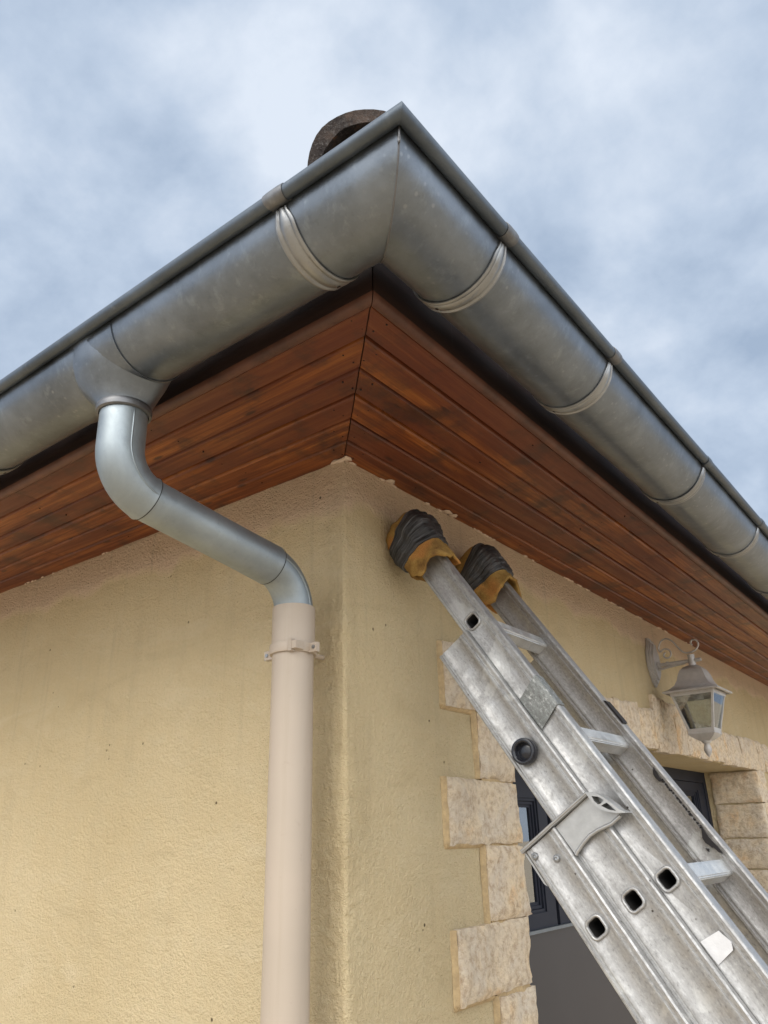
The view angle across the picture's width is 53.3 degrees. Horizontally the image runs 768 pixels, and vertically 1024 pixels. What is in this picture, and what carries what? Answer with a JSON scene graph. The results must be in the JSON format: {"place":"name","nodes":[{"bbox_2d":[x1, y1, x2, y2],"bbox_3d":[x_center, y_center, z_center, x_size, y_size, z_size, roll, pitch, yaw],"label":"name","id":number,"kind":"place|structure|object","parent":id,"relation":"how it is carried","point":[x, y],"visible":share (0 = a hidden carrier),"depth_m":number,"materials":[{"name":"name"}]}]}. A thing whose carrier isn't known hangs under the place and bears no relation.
{"place":"outdoors","nodes":[
{"label":"outdoors","id":0,"kind":"place"},
{"bbox_2d":[0,0,767,525],"label":"sky","id":1,"kind":"structure","parent":0,"point":[624,143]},
{"label":"ground","id":2,"kind":"structure","parent":0,"visible":0},
{"bbox_2d":[0,109,767,1023],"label":"house","id":3,"kind":"structure","parent":2,"relation":"on","point":[328,439],"depth_m":1.73,"materials":[{"name":"paint"}]},
{"bbox_2d":[95,404,324,1023],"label":"downpipe","id":4,"kind":"object","parent":3,"relation":"attached to","point":[135,487],"visible":1,"depth_m":1.33,"materials":[{"name":"metal"}]},
{"bbox_2d":[0,101,767,599],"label":"rain gutter","id":5,"kind":"object","parent":3,"relation":"attached to","point":[398,193],"visible":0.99,"depth_m":1.19,"materials":[{"name":"metal"}]},
{"bbox_2d":[513,766,713,1023],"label":"patio door","id":6,"kind":"structure","parent":3,"relation":"in","point":[572,988],"depth_m":2.39,"materials":[{"name":"grey glass"}]},
{"bbox_2d":[645,638,731,756],"bbox_3d":[1.139,0.677,2.849,0.251,0.458,0.196,-18,-28,34],"label":"wall lantern","id":7,"kind":"object","parent":3,"relation":"attached to","point":[694,681],"depth_m":2.82,"materials":[{"name":"grey paint"}]},
{"bbox_2d":[386,509,767,1023],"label":"extension ladder","id":8,"kind":"object","parent":2,"relation":"on","point":[652,883],"visible":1,"depth_m":1.34,"materials":[{"name":"metal"}]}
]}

